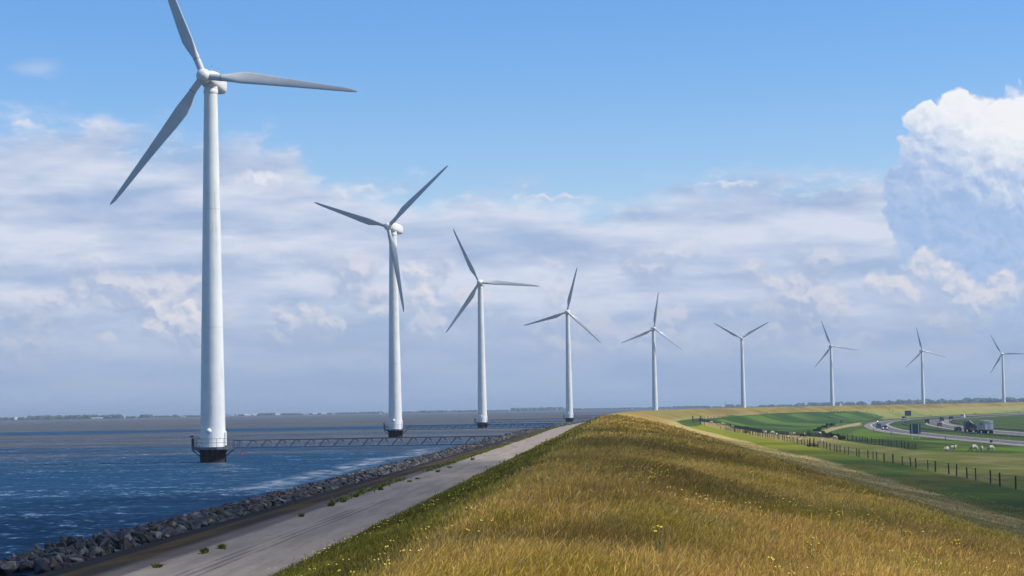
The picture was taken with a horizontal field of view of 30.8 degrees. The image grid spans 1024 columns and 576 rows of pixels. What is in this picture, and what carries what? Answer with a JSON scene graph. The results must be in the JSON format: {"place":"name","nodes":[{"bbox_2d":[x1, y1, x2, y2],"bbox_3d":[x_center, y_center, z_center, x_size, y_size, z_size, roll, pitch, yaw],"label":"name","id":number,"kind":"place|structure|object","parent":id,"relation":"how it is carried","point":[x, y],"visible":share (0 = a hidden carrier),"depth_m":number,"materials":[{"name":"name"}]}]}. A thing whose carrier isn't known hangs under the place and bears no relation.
{"place":"outdoors","nodes":[
{"label":"outdoors","id":0,"kind":"place"},
{"bbox_2d":[122,422,584,575],"bbox_3d":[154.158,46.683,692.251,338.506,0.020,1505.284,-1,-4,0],"label":"service road","id":1,"kind":"structure","parent":0,"point":[265,551],"depth_m":64.50,"materials":[{"name":"grey concrete"}]},
{"bbox_2d":[150,563,164,567],"bbox_3d":[-9.387,7.330,49.055,0.510,0.120,0.579,-3,-4,27],"label":"weed clump","id":2,"kind":"object","parent":1,"relation":"on","point":[158,565],"visible":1,"depth_m":48.98,"materials":[{"name":"green plant"}]},
{"bbox_2d":[198,547,210,553],"bbox_3d":[-8.899,7.587,53.688,0.396,0.204,0.690,-2,-4,14],"label":"weed clump","id":3,"kind":"object","parent":1,"relation":"on","point":[203,550],"visible":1,"depth_m":53.61,"materials":[{"name":"green plant"}]},
{"bbox_2d":[217,543,226,548],"bbox_3d":[-8.700,7.730,55.572,0.492,0.150,1.349,0,-4,-11],"label":"weed clump","id":4,"kind":"object","parent":1,"relation":"on","point":[221,546],"visible":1,"depth_m":55.48,"materials":[{"name":"green plant"}]},
{"bbox_2d":[0,407,751,575],"bbox_3d":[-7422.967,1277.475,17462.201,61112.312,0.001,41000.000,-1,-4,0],"label":"lake water","id":5,"kind":"structure","parent":0,"point":[83,478],"depth_m":250.47,"materials":[{"name":"blue liquid"}]},
{"bbox_2d":[110,0,356,462],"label":"wind turbine","id":6,"kind":"object","parent":5,"relation":"in","point":[213,438],"visible":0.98,"depth_m":241.56,"materials":[{"name":"paint"}]},
{"bbox_2d":[224,431,226,444],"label":"door","id":7,"kind":"structure","parent":6,"relation":"in","point":[225,432],"depth_m":240.89,"materials":[{"name":"paint"}]},
{"bbox_2d":[314,166,447,436],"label":"wind turbine","id":8,"kind":"object","parent":5,"relation":"in","point":[393,229],"visible":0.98,"depth_m":441.74,"materials":[{"name":"grey metal"}]},
{"bbox_2d":[446,229,538,427],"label":"wind turbine","id":9,"kind":"object","parent":5,"relation":"in","point":[482,410],"visible":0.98,"depth_m":641.72,"materials":[{"name":"grey metal"}]},
{"bbox_2d":[524,269,600,421],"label":"wind turbine","id":10,"kind":"object","parent":5,"relation":"in","point":[569,407],"visible":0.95,"depth_m":847.26,"materials":[{"name":"grey metal"}]},
{"bbox_2d":[621,292,682,409],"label":"wind turbine","id":11,"kind":"object","parent":5,"relation":"in","point":[654,386],"visible":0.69,"depth_m":1044.06,"materials":[{"name":"grey metal"}]},
{"bbox_2d":[714,322,767,407],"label":"wind turbine","id":12,"kind":"object","parent":5,"relation":"in","point":[743,401],"visible":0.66,"depth_m":1217.13,"materials":[{"name":"grey metal"}]},
{"bbox_2d":[815,321,855,405],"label":"wind turbine","id":13,"kind":"object","parent":5,"relation":"in","point":[831,381],"visible":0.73,"depth_m":1413.17,"materials":[{"name":"grey metal"}]},
{"bbox_2d":[905,327,943,403],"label":"wind turbine","id":14,"kind":"object","parent":5,"relation":"in","point":[921,350],"visible":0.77,"depth_m":1576.91,"materials":[{"name":"grey metal"}]},
{"bbox_2d":[991,336,1020,401],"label":"wind turbine","id":15,"kind":"object","parent":5,"relation":"in","point":[1003,385],"visible":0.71,"depth_m":1734.67,"materials":[{"name":"grey metal"}]},
{"bbox_2d":[0,404,870,420],"bbox_3d":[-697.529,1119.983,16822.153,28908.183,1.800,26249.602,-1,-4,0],"label":"shore land","id":16,"kind":"structure","parent":0,"point":[388,413],"depth_m":6019.78,"materials":[{"name":"green"}]},
{"bbox_2d":[0,414,199,419],"bbox_3d":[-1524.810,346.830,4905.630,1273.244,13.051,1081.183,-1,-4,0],"label":"treeline","id":17,"kind":"object","parent":16,"relation":"on","point":[49,417],"visible":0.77,"depth_m":5007.43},
{"bbox_2d":[225,410,477,415],"bbox_3d":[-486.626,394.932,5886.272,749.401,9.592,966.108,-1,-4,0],"label":"treeline","id":18,"kind":"object","parent":16,"relation":"on","point":[374,412],"visible":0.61,"depth_m":6062.01,"materials":[{"name":"green plant"}]},
{"bbox_2d":[487,404,792,411],"bbox_3d":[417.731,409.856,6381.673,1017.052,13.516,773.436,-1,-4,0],"label":"treeline","id":19,"kind":"object","parent":16,"relation":"on","point":[561,408],"visible":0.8,"depth_m":6438.06,"materials":[{"name":"green plant"}]},
{"bbox_2d":[793,401,867,405],"bbox_3d":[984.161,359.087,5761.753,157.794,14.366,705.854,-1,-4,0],"label":"treeline","id":20,"kind":"object","parent":16,"relation":"on","point":[828,404],"visible":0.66,"depth_m":5756.51,"materials":[{"name":"green plant"}]},
{"bbox_2d":[871,397,1023,404],"bbox_3d":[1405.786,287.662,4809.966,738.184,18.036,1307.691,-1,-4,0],"label":"treeline","id":21,"kind":"object","parent":16,"relation":"on","point":[965,400],"visible":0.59,"depth_m":4952.02,"materials":[{"name":"green plant"}]},
{"bbox_2d":[0,0,1023,417],"label":"sky","id":22,"kind":"structure","parent":0,"point":[854,167],"materials":[{"name":"blue"}]},
{"bbox_2d":[35,402,1023,575],"bbox_3d":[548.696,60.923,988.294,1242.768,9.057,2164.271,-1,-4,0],"label":"dike ground","id":23,"kind":"structure","parent":0,"point":[1005,461],"depth_m":264.69,"materials":[{"name":"green plant"}]},
{"bbox_2d":[44,540,50,547],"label":"riprap stone","id":24,"kind":"object","parent":23,"relation":"on","point":[46,544],"visible":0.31,"depth_m":71.35,"materials":[{"name":"grey stone"}]},
{"bbox_2d":[60,535,66,541],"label":"riprap stone","id":25,"kind":"object","parent":23,"relation":"on","point":[63,538],"visible":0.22,"depth_m":75.59,"materials":[{"name":"grey stone"}]},
{"bbox_2d":[75,542,85,548],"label":"riprap stone","id":26,"kind":"object","parent":23,"relation":"on","point":[80,544],"visible":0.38,"depth_m":71.56,"materials":[{"name":"grey stone"}]},
{"bbox_2d":[95,534,103,542],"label":"riprap stone","id":27,"kind":"object","parent":23,"relation":"on","point":[98,537],"visible":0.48,"depth_m":73.67,"materials":[{"name":"grey stone"}]},
{"bbox_2d":[103,529,112,534],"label":"riprap stone","id":28,"kind":"object","parent":23,"relation":"on","point":[106,531],"visible":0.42,"depth_m":77.02,"materials":[{"name":"grey stone"}]},
{"bbox_2d":[111,536,119,543],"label":"riprap stone","id":29,"kind":"object","parent":23,"relation":"on","point":[115,539],"visible":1,"depth_m":72.71,"materials":[{"name":"grey stone"}]},
{"bbox_2d":[118,544,124,549],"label":"riprap stone","id":30,"kind":"object","parent":23,"relation":"on","point":[121,546],"visible":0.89,"depth_m":71.45,"materials":[{"name":"grey stone"}]},
{"bbox_2d":[120,538,130,549],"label":"riprap stone","id":31,"kind":"object","parent":23,"relation":"on","point":[125,542],"visible":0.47,"depth_m":71.61,"materials":[{"name":"grey stone"}]},
{"bbox_2d":[123,528,134,535],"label":"riprap stone","id":32,"kind":"object","parent":23,"relation":"on","point":[129,531],"visible":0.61,"depth_m":76.52,"materials":[{"name":"grey stone"}]},
{"bbox_2d":[131,531,143,543],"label":"riprap stone","id":33,"kind":"object","parent":23,"relation":"on","point":[135,533],"visible":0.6,"depth_m":76.62,"materials":[{"name":"grey stone"}]},
{"bbox_2d":[144,534,151,542],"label":"riprap stone","id":34,"kind":"object","parent":23,"relation":"on","point":[148,538],"visible":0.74,"depth_m":75.67,"materials":[{"name":"grey stone"}]},
{"bbox_2d":[0,421,587,574],"bbox_3d":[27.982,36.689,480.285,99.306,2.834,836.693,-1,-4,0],"label":"riprap","id":35,"kind":"object","parent":23,"relation":"on","point":[47,559],"depth_m":92.88,"materials":[{"name":"grey stone"}]},
{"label":"riprap stone","id":36,"kind":"object","parent":35,"relation":"on","visible":0},
{"bbox_2d":[56,541,66,547],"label":"riprap stone","id":37,"kind":"object","parent":36,"relation":"on","point":[61,544],"visible":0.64,"depth_m":71.62,"materials":[{"name":"grey stone"}]},
{"bbox_2d":[65,536,79,547],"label":"riprap stone","id":38,"kind":"object","parent":36,"relation":"on","point":[75,543],"visible":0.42,"depth_m":72.02,"materials":[{"name":"grey stone"}]},
{"bbox_2d":[67,538,76,546],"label":"riprap stone","id":39,"kind":"object","parent":38,"relation":"on","point":[70,542],"visible":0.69,"depth_m":71.97,"materials":[{"name":"grey stone"}]},
{"bbox_2d":[233,436,505,447],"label":"footbridge","id":40,"kind":"object","parent":23,"relation":"on","point":[366,441],"visible":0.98,"depth_m":239.81,"materials":[{"name":"metal"}]},
{"bbox_2d":[324,423,576,503],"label":"verge weeds","id":41,"kind":"object","parent":23,"relation":"on","point":[389,483],"visible":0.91,"depth_m":132.39,"materials":[{"name":"green plant"}]},
{"bbox_2d":[465,519,481,546],"bbox_3d":[-0.453,3.065,22.491,0.216,0.516,0.147,-3,-4,27],"label":"ragwort","id":42,"kind":"object","parent":23,"relation":"on","point":[468,530],"visible":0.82,"depth_m":22.50,"materials":[{"name":"yellow plant"}]},
{"bbox_2d":[406,423,555,429],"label":"footbridge","id":43,"kind":"object","parent":23,"relation":"on","point":[479,425],"visible":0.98,"depth_m":439.82,"materials":[{"name":"metal"}]},
{"bbox_2d":[490,418,589,422],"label":"footbridge","id":44,"kind":"object","parent":23,"relation":"on","point":[537,420],"visible":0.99,"depth_m":638.39,"materials":[{"name":"metal"}]},
{"bbox_2d":[268,414,1023,575],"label":"dry grass","id":45,"kind":"structure","parent":23,"relation":"on","point":[584,507],"depth_m":31.60,"materials":[{"name":"yellow plant"}]},
{"bbox_2d":[275,449,1020,575],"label":"flower specks","id":46,"kind":"object","parent":23,"relation":"on","point":[685,499],"visible":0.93,"depth_m":39.91,"materials":[{"name":"yellow plant"}]},
{"bbox_2d":[652,525,662,557],"bbox_3d":[1.609,2.910,20.706,0.160,0.521,0.140,2,-5,-34],"label":"ragwort","id":47,"kind":"object","parent":23,"relation":"on","point":[655,531],"visible":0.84,"depth_m":20.72,"materials":[{"name":"yellow plant"}]},
{"bbox_2d":[692,416,700,423],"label":"field gate","id":48,"kind":"structure","parent":23,"relation":"on","point":[694,421],"depth_m":636.72,"materials":[{"name":"grey metal"}]},
{"bbox_2d":[701,411,820,418],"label":"fence","id":49,"kind":"object","parent":23,"relation":"on","point":[742,414],"visible":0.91,"depth_m":855.61,"materials":[{"name":"grey wood"}]},
{"bbox_2d":[698,418,831,437],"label":"fence","id":50,"kind":"object","parent":23,"relation":"on","point":[768,431],"visible":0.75,"depth_m":527.12,"materials":[{"name":"brown wood"}]},
{"bbox_2d":[806,438,817,446],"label":"stile","id":51,"kind":"object","parent":23,"relation":"on","point":[810,445],"visible":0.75,"depth_m":336.07,"materials":[{"name":"wood"}]},
{"bbox_2d":[806,537,819,563],"bbox_3d":[3.816,3.423,23.644,0.179,0.518,0.169,-4,-5,43],"label":"ragwort","id":52,"kind":"object","parent":23,"relation":"on","point":[812,538],"visible":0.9,"depth_m":23.63,"materials":[{"name":"yellow plant"}]},
{"bbox_2d":[704,422,1021,488],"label":"fence","id":53,"kind":"object","parent":23,"relation":"on","point":[757,432],"visible":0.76,"depth_m":243.98,"materials":[{"name":"brown wood"}]},
{"bbox_2d":[847,434,915,449],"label":"fence","id":54,"kind":"object","parent":23,"relation":"on","point":[877,441],"visible":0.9,"depth_m":352.45,"materials":[{"name":"brown wood"}]},
{"bbox_2d":[905,411,910,418],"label":"road sign","id":55,"kind":"object","parent":23,"relation":"on","point":[907,413],"visible":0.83,"depth_m":1122.14,"materials":[{"name":"metal"}]},
{"bbox_2d":[910,424,920,437],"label":"road sign","id":56,"kind":"object","parent":23,"relation":"on","point":[915,428],"visible":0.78,"depth_m":502.91,"materials":[{"name":"blue metal"}]},
{"bbox_2d":[864,412,1023,445],"bbox_3d":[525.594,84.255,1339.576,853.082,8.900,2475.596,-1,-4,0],"label":"carriageway","id":57,"kind":"structure","parent":23,"relation":"on","point":[939,436],"depth_m":565.82,"materials":[{"name":"grey asphalt"}]},
{"bbox_2d":[949,445,956,450],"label":"sheep","id":58,"kind":"object","parent":23,"relation":"on","point":[952,447],"visible":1,"depth_m":300.99},
{"bbox_2d":[950,539,959,556],"bbox_3d":[7.404,4.454,30.991,0.148,0.521,0.129,-3,-4,31],"label":"ragwort","id":59,"kind":"object","parent":23,"relation":"on","point":[955,544],"visible":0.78,"depth_m":31.00,"materials":[{"name":"yellow plant"}]},
{"bbox_2d":[954,426,961,430],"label":"car","id":60,"kind":"object","parent":23,"relation":"on","point":[959,428],"visible":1,"depth_m":635.70,"materials":[{"name":"grey paint"}]},
{"bbox_2d":[903,416,1023,438],"bbox_3d":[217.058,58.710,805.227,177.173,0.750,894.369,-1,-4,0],"label":"guardrail","id":61,"kind":"object","parent":23,"relation":"on","point":[958,431],"visible":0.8,"depth_m":600.47,"materials":[{"name":"metal"}]},
{"bbox_2d":[968,445,977,450],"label":"sheep","id":62,"kind":"object","parent":23,"relation":"on","point":[971,447],"visible":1,"depth_m":300.96},
{"bbox_2d":[924,414,1023,435],"bbox_3d":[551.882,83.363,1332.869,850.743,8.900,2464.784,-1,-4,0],"label":"carriageway","id":63,"kind":"structure","parent":23,"relation":"on","point":[944,424],"depth_m":765.86,"materials":[{"name":"grey asphalt"}]},
{"bbox_2d":[963,420,976,431],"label":"lorry","id":64,"kind":"object","parent":63,"relation":"on","point":[970,426],"visible":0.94,"depth_m":615.57,"materials":[{"name":"blue"}]},
{"bbox_2d":[977,420,993,432],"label":"lorry","id":65,"kind":"object","parent":23,"relation":"on","point":[984,426],"visible":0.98,"depth_m":579.33,"materials":[{"name":"white metal"}]},
{"bbox_2d":[985,421,988,429],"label":"rear door","id":66,"kind":"structure","parent":65,"relation":"in","point":[986,424],"depth_m":578.57,"materials":[{"name":"white metal"}]},
{"bbox_2d":[989,421,992,429],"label":"rear door","id":67,"kind":"structure","parent":65,"relation":"in","point":[990,422],"depth_m":578.57,"materials":[{"name":"white metal"}]},
{"bbox_2d":[952,415,1023,430],"bbox_3d":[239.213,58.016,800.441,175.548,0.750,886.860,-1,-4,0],"label":"guardrail","id":68,"kind":"object","parent":23,"relation":"on","point":[986,416],"visible":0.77,"depth_m":871.18,"materials":[{"name":"metal"}]},
{"bbox_2d":[986,445,993,450],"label":"sheep","id":69,"kind":"object","parent":23,"relation":"on","point":[989,447],"visible":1,"depth_m":302.74},
{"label":"riprap stone","id":70,"kind":"object","parent":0,"visible":0},
{"bbox_2d":[20,550,31,555],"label":"riprap stone","id":71,"kind":"object","parent":70,"relation":"on","point":[26,552],"visible":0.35,"depth_m":71.64,"materials":[{"name":"grey stone"}]}
]}

